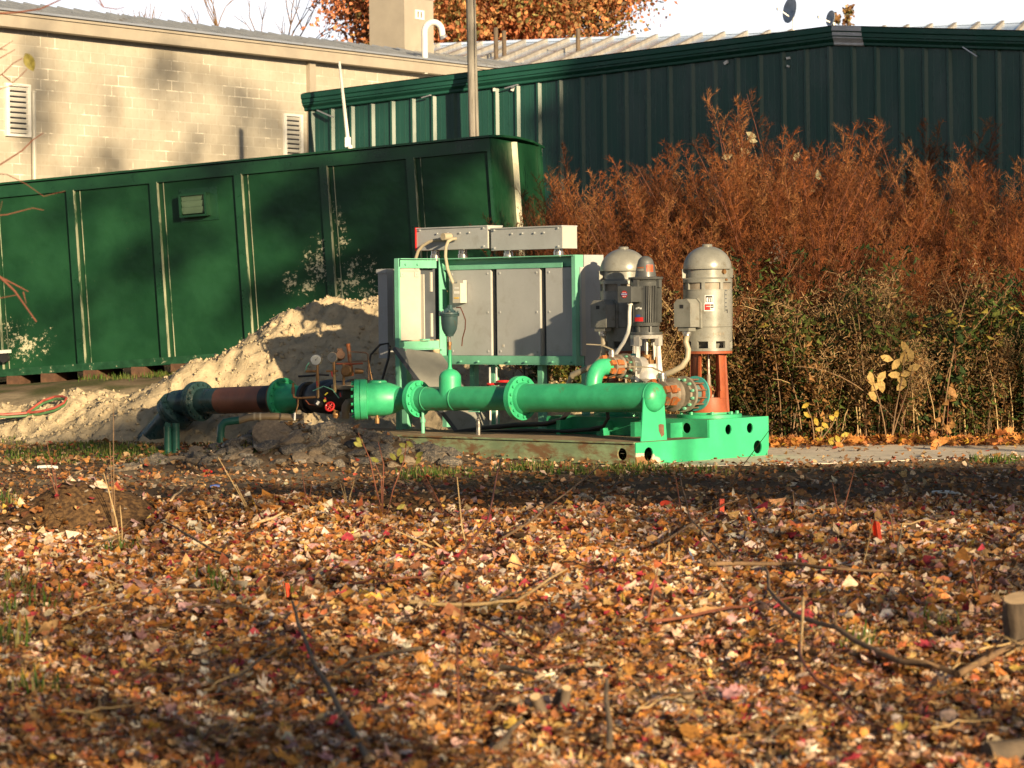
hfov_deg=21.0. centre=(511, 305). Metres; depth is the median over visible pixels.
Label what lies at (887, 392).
leafy weed
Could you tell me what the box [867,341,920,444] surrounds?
yellow leaf sapling
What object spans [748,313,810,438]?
leafy weed
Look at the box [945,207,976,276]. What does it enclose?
leafy vine
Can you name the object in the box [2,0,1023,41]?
sky
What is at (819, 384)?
dead weed
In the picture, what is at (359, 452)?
asphalt chunk
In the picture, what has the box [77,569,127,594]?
fallen twig
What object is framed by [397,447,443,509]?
leafy sapling
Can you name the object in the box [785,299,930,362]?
broad leaved weed
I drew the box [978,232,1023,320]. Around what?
plumed weed
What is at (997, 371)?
leafy weed
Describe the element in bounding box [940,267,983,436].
bramble cane
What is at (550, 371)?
broad leaved weed
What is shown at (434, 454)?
asphalt chunk
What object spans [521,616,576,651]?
fallen twig
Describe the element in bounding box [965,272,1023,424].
leafy weed
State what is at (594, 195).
plumed weed
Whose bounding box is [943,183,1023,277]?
plumed weed
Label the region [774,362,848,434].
leafy weed
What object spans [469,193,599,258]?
plumed weed
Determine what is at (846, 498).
dry stalk
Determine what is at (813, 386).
leafy weed
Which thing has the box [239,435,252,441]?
asphalt chunk
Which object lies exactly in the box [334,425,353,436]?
asphalt chunk
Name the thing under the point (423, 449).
asphalt chunk
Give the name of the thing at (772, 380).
leafy weed
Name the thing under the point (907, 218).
plumed weed
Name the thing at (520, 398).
pipe header
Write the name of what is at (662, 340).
leafy weed
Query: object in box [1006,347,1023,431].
leafy weed
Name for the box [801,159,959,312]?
plumed weed
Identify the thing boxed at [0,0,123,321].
overhanging sapling
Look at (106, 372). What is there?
timber block
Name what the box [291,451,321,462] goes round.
asphalt chunk
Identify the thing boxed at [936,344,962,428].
bramble cane
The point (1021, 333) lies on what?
leafy weed
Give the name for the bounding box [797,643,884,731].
fallen branch
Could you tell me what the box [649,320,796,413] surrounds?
dead weed
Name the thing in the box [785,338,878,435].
broad leaved weed
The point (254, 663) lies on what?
fallen branch
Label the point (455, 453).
asphalt chunk
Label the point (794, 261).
leafy weed
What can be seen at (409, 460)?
asphalt chunk
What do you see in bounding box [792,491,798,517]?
dry stalk
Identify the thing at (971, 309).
dead weed
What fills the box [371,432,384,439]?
asphalt chunk
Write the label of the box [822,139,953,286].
plumed weed
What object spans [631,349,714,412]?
dead weed
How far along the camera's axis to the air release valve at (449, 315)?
31.40 m
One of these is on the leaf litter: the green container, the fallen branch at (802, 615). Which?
the fallen branch at (802, 615)
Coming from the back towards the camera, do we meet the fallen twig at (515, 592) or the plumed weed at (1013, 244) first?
the plumed weed at (1013, 244)
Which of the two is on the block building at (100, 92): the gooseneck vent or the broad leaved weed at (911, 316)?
the gooseneck vent
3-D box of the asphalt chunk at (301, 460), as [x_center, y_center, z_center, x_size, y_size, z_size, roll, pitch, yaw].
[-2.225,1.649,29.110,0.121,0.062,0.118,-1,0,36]
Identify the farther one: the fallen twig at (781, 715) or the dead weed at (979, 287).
the dead weed at (979, 287)
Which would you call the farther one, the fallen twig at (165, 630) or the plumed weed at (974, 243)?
the plumed weed at (974, 243)
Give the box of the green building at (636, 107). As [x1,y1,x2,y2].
[301,25,1023,267]
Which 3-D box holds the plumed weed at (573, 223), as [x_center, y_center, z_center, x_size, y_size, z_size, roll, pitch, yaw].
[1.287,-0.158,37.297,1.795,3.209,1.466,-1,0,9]
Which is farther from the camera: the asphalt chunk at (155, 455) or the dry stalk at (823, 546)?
the asphalt chunk at (155, 455)
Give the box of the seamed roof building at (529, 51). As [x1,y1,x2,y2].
[434,20,1023,63]
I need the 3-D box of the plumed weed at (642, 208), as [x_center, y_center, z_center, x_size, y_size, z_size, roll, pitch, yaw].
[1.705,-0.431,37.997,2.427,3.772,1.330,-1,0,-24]
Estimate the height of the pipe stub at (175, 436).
0.450 m
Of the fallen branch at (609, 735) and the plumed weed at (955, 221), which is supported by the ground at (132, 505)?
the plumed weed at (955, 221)
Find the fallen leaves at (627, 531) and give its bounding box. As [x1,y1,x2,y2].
[0,476,1023,761]
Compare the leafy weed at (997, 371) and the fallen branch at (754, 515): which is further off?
the leafy weed at (997, 371)
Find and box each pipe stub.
[164,422,171,453]
[172,423,179,452]
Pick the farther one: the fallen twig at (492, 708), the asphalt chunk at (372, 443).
the asphalt chunk at (372, 443)
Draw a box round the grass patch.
[1,432,273,465]
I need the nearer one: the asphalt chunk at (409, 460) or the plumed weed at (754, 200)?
the asphalt chunk at (409, 460)
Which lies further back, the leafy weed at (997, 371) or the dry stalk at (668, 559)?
the leafy weed at (997, 371)
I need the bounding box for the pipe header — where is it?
[402,350,666,441]
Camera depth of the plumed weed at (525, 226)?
39.13 m
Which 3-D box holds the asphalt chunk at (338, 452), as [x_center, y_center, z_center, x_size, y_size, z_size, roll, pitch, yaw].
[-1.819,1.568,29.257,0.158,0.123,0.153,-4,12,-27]
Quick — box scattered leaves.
[0,420,1023,513]
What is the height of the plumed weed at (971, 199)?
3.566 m
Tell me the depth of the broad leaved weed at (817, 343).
33.51 m
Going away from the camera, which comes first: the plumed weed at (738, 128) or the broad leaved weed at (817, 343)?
the broad leaved weed at (817, 343)
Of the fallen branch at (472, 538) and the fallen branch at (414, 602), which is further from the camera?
the fallen branch at (472, 538)
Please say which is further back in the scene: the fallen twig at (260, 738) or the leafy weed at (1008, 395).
the leafy weed at (1008, 395)
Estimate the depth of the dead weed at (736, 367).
33.98 m
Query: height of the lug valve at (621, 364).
0.394 m
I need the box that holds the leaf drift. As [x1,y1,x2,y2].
[769,427,1023,447]
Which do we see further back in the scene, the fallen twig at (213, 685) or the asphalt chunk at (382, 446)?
the asphalt chunk at (382, 446)
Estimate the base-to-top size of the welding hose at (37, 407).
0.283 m
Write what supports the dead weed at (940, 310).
on the ground at (132, 505)
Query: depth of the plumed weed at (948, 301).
35.04 m
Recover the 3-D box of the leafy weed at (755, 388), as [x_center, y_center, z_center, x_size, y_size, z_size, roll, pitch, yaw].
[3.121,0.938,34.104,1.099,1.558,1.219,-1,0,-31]
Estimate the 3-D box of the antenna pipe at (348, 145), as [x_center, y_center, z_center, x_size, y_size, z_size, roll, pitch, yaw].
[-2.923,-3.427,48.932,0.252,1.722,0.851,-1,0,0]
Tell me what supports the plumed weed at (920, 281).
on the ground at (132, 505)
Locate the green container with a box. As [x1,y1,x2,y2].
[0,135,546,376]
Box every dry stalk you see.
[43,441,58,499]
[103,473,122,539]
[107,402,115,525]
[218,457,246,506]
[302,472,311,504]
[338,476,354,500]
[397,530,450,548]
[418,473,471,737]
[457,478,465,545]
[647,567,658,616]
[667,542,669,561]
[675,477,683,524]
[728,420,776,487]
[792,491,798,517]
[819,534,828,553]
[833,469,854,519]
[883,502,894,541]
[971,561,992,588]
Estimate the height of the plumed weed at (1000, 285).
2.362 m
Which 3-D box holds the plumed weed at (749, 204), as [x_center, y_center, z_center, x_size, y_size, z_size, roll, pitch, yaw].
[3.700,-0.185,36.602,2.630,3.692,1.838,-1,0,-18]
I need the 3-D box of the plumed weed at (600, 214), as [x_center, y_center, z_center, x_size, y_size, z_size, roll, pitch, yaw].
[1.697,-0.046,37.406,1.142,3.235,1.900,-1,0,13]
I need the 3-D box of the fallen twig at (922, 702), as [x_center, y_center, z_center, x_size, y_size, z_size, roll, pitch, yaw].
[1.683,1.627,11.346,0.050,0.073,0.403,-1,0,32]
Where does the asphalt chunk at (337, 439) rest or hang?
on the ground at (132, 505)
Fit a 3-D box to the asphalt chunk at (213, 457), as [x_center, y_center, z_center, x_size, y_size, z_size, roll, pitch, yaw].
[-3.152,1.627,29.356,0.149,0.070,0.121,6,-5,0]
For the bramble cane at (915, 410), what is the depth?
33.15 m
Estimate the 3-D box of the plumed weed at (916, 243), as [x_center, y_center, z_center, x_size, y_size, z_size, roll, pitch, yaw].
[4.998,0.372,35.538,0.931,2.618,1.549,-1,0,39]
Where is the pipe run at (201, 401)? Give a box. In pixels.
[180,381,268,421]
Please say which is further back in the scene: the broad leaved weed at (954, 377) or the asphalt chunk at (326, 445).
the broad leaved weed at (954, 377)
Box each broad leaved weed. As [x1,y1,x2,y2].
[515,365,574,379]
[527,365,572,383]
[533,365,579,382]
[548,365,604,382]
[747,315,882,438]
[766,326,838,422]
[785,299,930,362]
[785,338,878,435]
[798,298,934,350]
[863,315,985,437]
[884,296,1023,436]
[890,333,967,440]
[895,317,975,438]
[906,299,1022,432]
[910,322,999,436]
[923,318,981,423]
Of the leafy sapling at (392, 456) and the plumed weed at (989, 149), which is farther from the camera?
the plumed weed at (989, 149)
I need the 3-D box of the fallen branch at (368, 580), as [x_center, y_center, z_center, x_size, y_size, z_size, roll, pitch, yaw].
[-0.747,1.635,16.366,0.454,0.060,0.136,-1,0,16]
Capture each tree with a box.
[110,0,340,40]
[298,0,677,44]
[832,4,854,25]
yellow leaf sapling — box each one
[776,344,806,436]
[802,402,838,445]
[828,432,848,445]
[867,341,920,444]
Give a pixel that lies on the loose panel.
(427, 368)
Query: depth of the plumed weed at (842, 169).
37.91 m
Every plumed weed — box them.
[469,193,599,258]
[481,187,593,257]
[499,189,596,255]
[512,172,683,260]
[516,200,615,255]
[517,213,602,255]
[530,200,623,254]
[534,178,604,255]
[543,140,719,288]
[544,140,681,254]
[544,166,716,270]
[548,180,671,254]
[566,156,754,301]
[566,172,683,249]
[573,193,686,290]
[595,186,677,276]
[600,223,719,344]
[602,177,686,345]
[607,155,700,248]
[607,316,670,380]
[609,157,765,253]
[617,174,794,287]
[619,174,767,293]
[622,139,718,291]
[626,147,811,285]
[628,179,722,290]
[632,150,766,260]
[647,125,826,237]
[647,216,746,304]
[650,267,681,369]
[655,201,736,341]
[655,231,692,412]
[659,223,723,331]
[663,261,769,393]
[679,205,781,350]
[691,136,889,309]
[696,150,818,292]
[696,219,808,338]
[697,110,807,265]
[698,88,885,284]
[704,184,838,316]
[711,152,905,310]
[718,166,901,306]
[723,154,888,324]
[728,242,767,302]
[731,120,912,294]
[732,140,869,242]
[732,254,834,365]
[733,88,881,256]
[734,224,849,331]
[739,195,856,312]
[749,114,891,282]
[754,149,877,304]
[765,190,925,320]
[767,197,896,325]
[768,222,908,328]
[774,278,883,341]
[786,178,933,295]
[787,114,889,261]
[792,160,938,302]
[796,247,935,340]
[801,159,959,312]
[801,167,987,284]
[803,149,937,305]
[807,115,995,264]
[807,169,924,301]
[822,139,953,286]
[829,233,917,317]
[847,194,956,321]
[860,220,991,324]
[860,234,940,322]
[860,249,950,342]
[865,190,944,286]
[866,119,1001,277]
[867,193,994,308]
[870,144,996,280]
[871,218,982,312]
[872,250,959,328]
[876,177,1018,296]
[877,295,939,351]
[879,208,1023,323]
[881,164,996,313]
[903,142,1004,235]
[905,159,1017,300]
[905,199,999,321]
[906,161,1023,288]
[916,203,1023,305]
[922,248,1023,338]
[924,203,1022,319]
[928,286,989,330]
[932,154,1023,294]
[935,201,1023,336]
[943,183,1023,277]
[944,197,1023,429]
[951,143,1017,293]
[963,249,1022,339]
[963,254,1022,335]
[965,208,1023,286]
[969,207,1023,291]
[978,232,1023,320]
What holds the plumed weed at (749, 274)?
on the ground at (132, 505)
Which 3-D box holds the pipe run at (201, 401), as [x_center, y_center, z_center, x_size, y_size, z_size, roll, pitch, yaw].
[-3.387,1.190,33.977,1.615,0.503,0.500,-1,0,43]
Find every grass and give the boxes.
[77,370,175,381]
[388,452,1020,481]
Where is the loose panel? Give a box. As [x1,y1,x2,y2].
[392,347,488,429]
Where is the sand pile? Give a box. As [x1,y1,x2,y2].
[0,295,593,445]
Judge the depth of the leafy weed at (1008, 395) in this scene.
33.23 m
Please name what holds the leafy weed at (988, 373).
on the ground at (132, 505)
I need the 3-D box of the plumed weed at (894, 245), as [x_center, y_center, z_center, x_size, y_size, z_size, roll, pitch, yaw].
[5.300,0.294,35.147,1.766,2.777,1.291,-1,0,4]
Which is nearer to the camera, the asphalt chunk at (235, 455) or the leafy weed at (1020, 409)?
the asphalt chunk at (235, 455)
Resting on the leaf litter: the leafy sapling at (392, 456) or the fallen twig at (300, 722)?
the fallen twig at (300, 722)
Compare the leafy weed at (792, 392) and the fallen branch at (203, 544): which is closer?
the fallen branch at (203, 544)
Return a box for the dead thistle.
[768,236,791,335]
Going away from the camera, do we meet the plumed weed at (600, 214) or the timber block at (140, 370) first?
the plumed weed at (600, 214)
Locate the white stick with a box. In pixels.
[37,465,57,468]
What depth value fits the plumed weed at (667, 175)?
37.24 m
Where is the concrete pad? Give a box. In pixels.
[620,443,1023,466]
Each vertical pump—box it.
[566,247,644,416]
[656,244,741,418]
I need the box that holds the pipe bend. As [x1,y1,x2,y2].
[137,389,192,439]
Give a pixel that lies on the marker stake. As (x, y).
(721, 501)
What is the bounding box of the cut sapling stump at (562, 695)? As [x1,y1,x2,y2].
[512,685,571,718]
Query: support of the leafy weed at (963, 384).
on the ground at (132, 505)
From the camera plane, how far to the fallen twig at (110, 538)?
19.56 m
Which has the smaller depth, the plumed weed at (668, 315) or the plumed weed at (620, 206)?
the plumed weed at (668, 315)
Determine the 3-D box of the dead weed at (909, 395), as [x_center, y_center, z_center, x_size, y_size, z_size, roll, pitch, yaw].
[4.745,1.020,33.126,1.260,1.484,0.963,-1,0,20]
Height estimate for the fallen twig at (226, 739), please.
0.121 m
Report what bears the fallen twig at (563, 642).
on the leaf litter
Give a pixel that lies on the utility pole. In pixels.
(473, 115)
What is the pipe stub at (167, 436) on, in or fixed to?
on the ground at (132, 505)
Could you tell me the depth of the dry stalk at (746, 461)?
25.33 m
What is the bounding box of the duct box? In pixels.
[369,0,433,60]
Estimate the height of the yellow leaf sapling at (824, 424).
0.563 m
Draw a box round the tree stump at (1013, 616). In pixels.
[1002,591,1023,650]
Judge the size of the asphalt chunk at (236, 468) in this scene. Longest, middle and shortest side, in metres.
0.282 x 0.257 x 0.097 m
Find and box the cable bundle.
[454,412,609,432]
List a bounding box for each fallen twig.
[1,653,42,666]
[10,727,40,740]
[28,741,69,754]
[47,662,107,686]
[62,692,135,713]
[72,595,118,616]
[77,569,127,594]
[86,527,139,544]
[98,722,127,746]
[118,664,150,677]
[124,608,147,623]
[135,627,196,633]
[143,542,204,555]
[147,673,189,683]
[163,595,256,608]
[170,649,216,667]
[180,538,224,554]
[189,630,267,655]
[201,497,239,510]
[202,668,248,690]
[202,693,274,698]
[202,719,227,740]
[218,695,243,741]
[225,594,259,608]
[249,696,277,741]
[254,564,293,580]
[259,687,279,707]
[263,568,318,588]
[270,716,331,729]
[273,553,319,572]
[281,649,363,677]
[282,492,327,518]
[293,651,366,676]
[307,605,357,620]
[351,647,403,665]
[365,534,385,564]
[404,592,470,607]
[404,597,440,616]
[462,695,494,710]
[482,521,523,532]
[485,689,522,710]
[487,649,520,667]
[488,573,540,601]
[504,554,552,575]
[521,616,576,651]
[533,629,588,653]
[538,659,580,672]
[541,601,602,650]
[542,653,581,692]
[563,558,614,568]
[585,644,605,654]
[622,672,720,694]
[635,694,680,712]
[658,686,715,703]
[662,644,728,683]
[663,700,707,724]
[683,630,742,645]
[692,580,726,600]
[724,733,770,747]
[753,698,799,735]
[772,648,815,663]
[774,711,824,732]
[787,571,817,596]
[804,532,864,552]
[853,626,879,648]
[896,713,994,728]
[908,694,946,709]
[934,602,976,620]
[935,505,979,517]
[935,540,955,548]
[944,647,976,675]
[958,600,1001,615]
[978,638,1023,650]
[984,630,1022,655]
[997,570,1023,579]
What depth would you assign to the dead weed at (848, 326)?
33.72 m
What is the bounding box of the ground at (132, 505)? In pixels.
[0,365,1023,767]
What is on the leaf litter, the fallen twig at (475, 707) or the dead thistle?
the fallen twig at (475, 707)
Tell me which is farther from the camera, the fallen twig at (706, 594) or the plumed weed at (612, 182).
the plumed weed at (612, 182)
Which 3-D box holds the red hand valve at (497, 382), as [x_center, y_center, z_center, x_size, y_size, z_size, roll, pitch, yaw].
[-0.152,1.086,31.856,0.338,0.746,0.172,-1,0,43]
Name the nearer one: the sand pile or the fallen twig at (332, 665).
the fallen twig at (332, 665)
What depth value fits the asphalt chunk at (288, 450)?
29.26 m
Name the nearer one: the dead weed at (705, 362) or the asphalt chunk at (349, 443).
the asphalt chunk at (349, 443)
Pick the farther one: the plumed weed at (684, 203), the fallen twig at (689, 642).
the plumed weed at (684, 203)
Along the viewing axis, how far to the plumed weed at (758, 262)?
34.21 m
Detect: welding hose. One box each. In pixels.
[0,395,67,415]
[0,398,67,417]
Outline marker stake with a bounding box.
[719,499,724,511]
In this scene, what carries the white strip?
on the ground at (132, 505)
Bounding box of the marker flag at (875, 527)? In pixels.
[863,519,881,565]
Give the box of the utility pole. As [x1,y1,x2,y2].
[466,0,478,136]
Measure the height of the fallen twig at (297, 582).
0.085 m
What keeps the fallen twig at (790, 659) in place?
on the leaf litter
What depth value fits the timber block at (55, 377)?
41.26 m
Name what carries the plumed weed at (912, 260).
on the ground at (132, 505)
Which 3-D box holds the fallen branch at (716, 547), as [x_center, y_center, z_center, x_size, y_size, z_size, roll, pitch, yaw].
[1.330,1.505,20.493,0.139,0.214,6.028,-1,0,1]
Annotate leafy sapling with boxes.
[354,433,422,514]
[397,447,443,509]
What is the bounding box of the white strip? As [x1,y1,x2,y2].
[932,490,960,494]
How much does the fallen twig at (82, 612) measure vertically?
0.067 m
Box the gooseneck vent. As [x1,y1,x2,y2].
[421,19,447,73]
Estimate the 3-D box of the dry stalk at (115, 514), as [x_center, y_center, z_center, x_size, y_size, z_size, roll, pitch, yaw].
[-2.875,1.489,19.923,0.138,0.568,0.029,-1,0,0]
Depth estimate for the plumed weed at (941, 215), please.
38.36 m
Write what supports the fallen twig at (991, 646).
on the leaf litter
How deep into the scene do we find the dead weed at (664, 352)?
33.64 m
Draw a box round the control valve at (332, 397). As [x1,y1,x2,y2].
[291,343,372,419]
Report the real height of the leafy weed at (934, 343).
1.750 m
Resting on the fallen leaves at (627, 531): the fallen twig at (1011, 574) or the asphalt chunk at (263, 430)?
the fallen twig at (1011, 574)
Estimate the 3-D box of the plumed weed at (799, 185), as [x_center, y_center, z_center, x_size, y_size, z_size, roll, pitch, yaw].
[3.696,-0.153,35.117,1.618,3.698,2.214,-1,0,-15]
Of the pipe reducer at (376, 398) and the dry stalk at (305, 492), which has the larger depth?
the pipe reducer at (376, 398)
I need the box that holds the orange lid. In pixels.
[658,500,673,505]
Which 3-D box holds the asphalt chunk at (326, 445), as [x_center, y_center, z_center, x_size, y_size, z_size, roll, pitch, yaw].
[-1.932,1.517,29.348,0.282,0.221,0.274,-19,-22,2]
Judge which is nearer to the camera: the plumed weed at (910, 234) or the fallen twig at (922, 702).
the fallen twig at (922, 702)
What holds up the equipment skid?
on the concrete pad
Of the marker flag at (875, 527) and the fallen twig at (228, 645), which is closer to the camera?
the fallen twig at (228, 645)
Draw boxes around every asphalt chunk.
[107,467,126,471]
[117,462,135,466]
[122,464,142,469]
[136,458,158,464]
[150,452,163,458]
[150,456,168,462]
[168,456,185,460]
[185,457,200,464]
[187,446,203,452]
[190,451,204,457]
[196,456,212,465]
[208,443,221,449]
[208,453,222,455]
[209,455,221,459]
[215,448,226,455]
[222,440,244,449]
[222,454,231,459]
[223,466,242,471]
[225,438,244,444]
[225,443,237,454]
[228,445,253,459]
[234,459,241,464]
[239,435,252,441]
[239,453,252,457]
[242,457,263,466]
[252,420,292,448]
[255,440,277,452]
[269,458,285,464]
[278,430,304,445]
[279,443,306,455]
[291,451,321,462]
[294,459,305,462]
[300,425,309,430]
[302,433,313,442]
[307,440,322,447]
[307,443,319,450]
[307,447,322,455]
[311,454,333,464]
[312,427,330,440]
[313,421,335,433]
[319,437,342,452]
[327,431,336,438]
[333,437,340,442]
[333,448,345,456]
[333,459,344,466]
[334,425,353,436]
[344,440,355,448]
[346,449,366,456]
[349,456,381,464]
[354,428,366,435]
[361,430,373,437]
[362,438,369,444]
[364,445,393,452]
[365,441,380,445]
[367,437,380,442]
[370,448,395,459]
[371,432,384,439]
[374,444,389,449]
[381,435,394,443]
[387,461,400,466]
[392,446,408,455]
[398,456,415,464]
[399,438,415,443]
[415,444,425,449]
[419,444,440,452]
[421,448,443,461]
[436,455,462,466]
[441,446,453,451]
[445,447,459,456]
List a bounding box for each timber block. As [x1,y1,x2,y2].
[7,374,40,383]
[41,372,77,381]
[83,369,122,378]
[131,366,163,377]
[171,363,185,373]
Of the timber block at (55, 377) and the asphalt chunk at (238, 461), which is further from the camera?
the timber block at (55, 377)
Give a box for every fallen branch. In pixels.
[159,519,232,558]
[168,588,214,591]
[170,487,183,500]
[238,644,298,677]
[250,511,283,527]
[326,646,422,673]
[352,576,424,584]
[409,568,567,606]
[451,457,501,568]
[472,618,551,665]
[493,718,524,751]
[499,664,538,675]
[502,464,601,538]
[604,677,612,748]
[650,589,835,622]
[663,496,746,542]
[679,470,728,559]
[708,547,890,571]
[746,494,770,556]
[764,566,1023,677]
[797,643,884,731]
[800,596,804,671]
[897,519,988,555]
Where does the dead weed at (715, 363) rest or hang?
on the ground at (132, 505)
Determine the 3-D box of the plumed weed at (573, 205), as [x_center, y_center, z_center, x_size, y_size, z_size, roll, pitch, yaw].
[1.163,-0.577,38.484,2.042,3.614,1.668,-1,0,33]
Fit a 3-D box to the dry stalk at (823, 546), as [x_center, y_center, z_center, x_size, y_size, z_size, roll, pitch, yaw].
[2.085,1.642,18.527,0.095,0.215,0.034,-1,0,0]
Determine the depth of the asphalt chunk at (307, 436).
29.45 m
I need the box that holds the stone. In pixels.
[578,493,593,499]
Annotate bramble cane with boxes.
[748,298,842,345]
[796,366,912,439]
[851,314,864,433]
[886,384,930,431]
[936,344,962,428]
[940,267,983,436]
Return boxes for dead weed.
[604,279,757,382]
[627,327,686,413]
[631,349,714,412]
[648,311,685,373]
[649,254,800,407]
[649,307,791,415]
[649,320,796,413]
[651,338,741,379]
[660,252,766,412]
[662,346,676,413]
[666,307,778,409]
[668,250,793,415]
[706,301,780,415]
[728,378,784,413]
[769,322,896,440]
[772,261,935,419]
[774,263,928,432]
[785,260,915,432]
[791,282,899,427]
[797,364,888,435]
[812,327,899,442]
[815,266,920,323]
[818,250,979,428]
[838,264,959,313]
[840,305,952,437]
[857,330,956,438]
[898,245,1022,416]
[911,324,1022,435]
[921,284,1023,334]
[924,364,992,436]
[925,335,1023,436]
[929,303,1023,436]
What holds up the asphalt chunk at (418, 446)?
on the ground at (132, 505)
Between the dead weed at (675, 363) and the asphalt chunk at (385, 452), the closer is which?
the asphalt chunk at (385, 452)
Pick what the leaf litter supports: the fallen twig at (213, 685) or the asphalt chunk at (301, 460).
the fallen twig at (213, 685)
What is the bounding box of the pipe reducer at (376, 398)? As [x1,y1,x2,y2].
[351,379,403,422]
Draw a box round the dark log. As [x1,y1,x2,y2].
[981,738,1023,762]
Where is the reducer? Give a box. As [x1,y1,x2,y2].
[265,378,299,413]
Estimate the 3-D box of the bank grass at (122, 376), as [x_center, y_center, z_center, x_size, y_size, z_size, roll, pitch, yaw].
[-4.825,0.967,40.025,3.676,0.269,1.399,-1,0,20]
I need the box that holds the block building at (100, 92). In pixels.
[0,0,525,182]
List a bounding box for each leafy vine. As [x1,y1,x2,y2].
[722,132,991,231]
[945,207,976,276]
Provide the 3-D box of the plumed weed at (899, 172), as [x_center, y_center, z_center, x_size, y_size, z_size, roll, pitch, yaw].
[4.058,-0.493,37.798,2.706,4.092,1.483,-1,0,27]
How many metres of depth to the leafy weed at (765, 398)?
33.61 m
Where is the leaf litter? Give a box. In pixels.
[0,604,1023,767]
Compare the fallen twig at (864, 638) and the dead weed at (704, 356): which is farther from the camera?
the dead weed at (704, 356)
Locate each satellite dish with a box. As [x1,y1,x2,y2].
[776,0,796,29]
[817,10,834,25]
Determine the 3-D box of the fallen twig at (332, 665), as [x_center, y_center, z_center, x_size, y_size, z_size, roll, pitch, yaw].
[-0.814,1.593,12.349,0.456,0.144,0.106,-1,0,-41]
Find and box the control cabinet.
[366,225,602,429]
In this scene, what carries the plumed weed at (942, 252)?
on the ground at (132, 505)
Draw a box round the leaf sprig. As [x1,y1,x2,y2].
[930,437,949,449]
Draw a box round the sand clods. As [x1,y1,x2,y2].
[0,295,578,444]
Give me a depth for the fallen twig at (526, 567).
16.97 m
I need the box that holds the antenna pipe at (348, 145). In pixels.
[338,62,352,148]
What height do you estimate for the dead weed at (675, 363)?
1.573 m
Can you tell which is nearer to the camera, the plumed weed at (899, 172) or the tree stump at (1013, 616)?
the tree stump at (1013, 616)
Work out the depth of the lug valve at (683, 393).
30.12 m
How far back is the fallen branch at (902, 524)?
18.79 m
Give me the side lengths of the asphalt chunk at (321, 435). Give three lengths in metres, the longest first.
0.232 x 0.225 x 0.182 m
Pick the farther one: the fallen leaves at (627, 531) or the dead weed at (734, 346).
the dead weed at (734, 346)
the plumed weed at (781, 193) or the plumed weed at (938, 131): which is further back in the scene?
the plumed weed at (938, 131)
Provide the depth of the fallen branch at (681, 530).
20.27 m
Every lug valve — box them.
[586,344,640,378]
[629,366,709,411]
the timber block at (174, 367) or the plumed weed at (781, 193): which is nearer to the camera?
the plumed weed at (781, 193)
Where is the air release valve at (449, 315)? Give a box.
[439,305,465,349]
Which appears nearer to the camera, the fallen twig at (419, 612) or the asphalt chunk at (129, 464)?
the fallen twig at (419, 612)
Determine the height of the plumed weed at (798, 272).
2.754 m
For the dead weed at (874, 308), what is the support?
on the ground at (132, 505)
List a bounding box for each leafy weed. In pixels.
[528,354,606,383]
[606,313,681,380]
[673,248,819,415]
[673,278,809,425]
[712,292,811,435]
[719,233,871,405]
[727,265,843,429]
[727,344,797,437]
[728,280,876,443]
[732,247,825,310]
[740,319,815,434]
[741,339,796,437]
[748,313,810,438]
[753,328,800,433]
[754,314,845,443]
[755,243,893,339]
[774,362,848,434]
[781,244,919,443]
[782,358,841,439]
[788,288,870,378]
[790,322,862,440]
[790,332,859,441]
[790,344,847,437]
[838,297,917,442]
[869,327,937,436]
[870,255,1023,440]
[911,316,978,438]
[921,327,1005,435]
[922,305,1019,437]
[925,255,1023,425]
[926,330,1022,436]
[932,325,1022,431]
[935,323,1023,436]
[950,282,1023,425]
[951,379,995,440]
[964,237,1023,336]
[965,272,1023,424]
[966,276,1023,429]
[974,320,1023,420]
[979,278,1023,437]
[988,339,1023,432]
[1002,323,1023,393]
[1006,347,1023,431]
[1010,348,1023,435]
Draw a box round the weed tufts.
[0,485,960,696]
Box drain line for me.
[216,413,303,443]
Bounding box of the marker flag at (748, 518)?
[745,516,750,527]
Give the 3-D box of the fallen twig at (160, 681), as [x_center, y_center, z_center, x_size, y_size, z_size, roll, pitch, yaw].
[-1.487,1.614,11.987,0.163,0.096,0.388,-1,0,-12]
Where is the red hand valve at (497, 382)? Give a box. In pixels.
[486,367,508,424]
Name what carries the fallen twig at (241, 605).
on the fallen leaves at (627, 531)
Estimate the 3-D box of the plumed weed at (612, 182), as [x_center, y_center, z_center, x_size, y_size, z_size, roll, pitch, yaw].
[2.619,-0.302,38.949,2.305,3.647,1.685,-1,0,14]
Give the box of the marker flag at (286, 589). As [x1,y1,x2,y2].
[283,581,289,596]
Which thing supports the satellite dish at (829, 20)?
attached to the seamed roof building at (529, 51)
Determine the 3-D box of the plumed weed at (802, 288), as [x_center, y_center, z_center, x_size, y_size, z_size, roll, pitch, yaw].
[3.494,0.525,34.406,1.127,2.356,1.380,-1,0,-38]
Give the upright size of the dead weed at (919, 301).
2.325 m
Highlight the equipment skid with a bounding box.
[366,413,768,464]
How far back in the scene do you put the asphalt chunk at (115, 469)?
29.01 m
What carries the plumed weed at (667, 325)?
on the ground at (132, 505)
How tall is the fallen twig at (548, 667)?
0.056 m
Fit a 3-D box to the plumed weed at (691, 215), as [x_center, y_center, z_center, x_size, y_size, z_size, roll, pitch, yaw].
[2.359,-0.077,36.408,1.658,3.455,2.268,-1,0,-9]
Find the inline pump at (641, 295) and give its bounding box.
[615,256,662,417]
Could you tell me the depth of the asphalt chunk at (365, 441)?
29.49 m
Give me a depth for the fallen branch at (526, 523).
20.86 m
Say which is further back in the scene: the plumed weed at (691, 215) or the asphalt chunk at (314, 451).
the plumed weed at (691, 215)

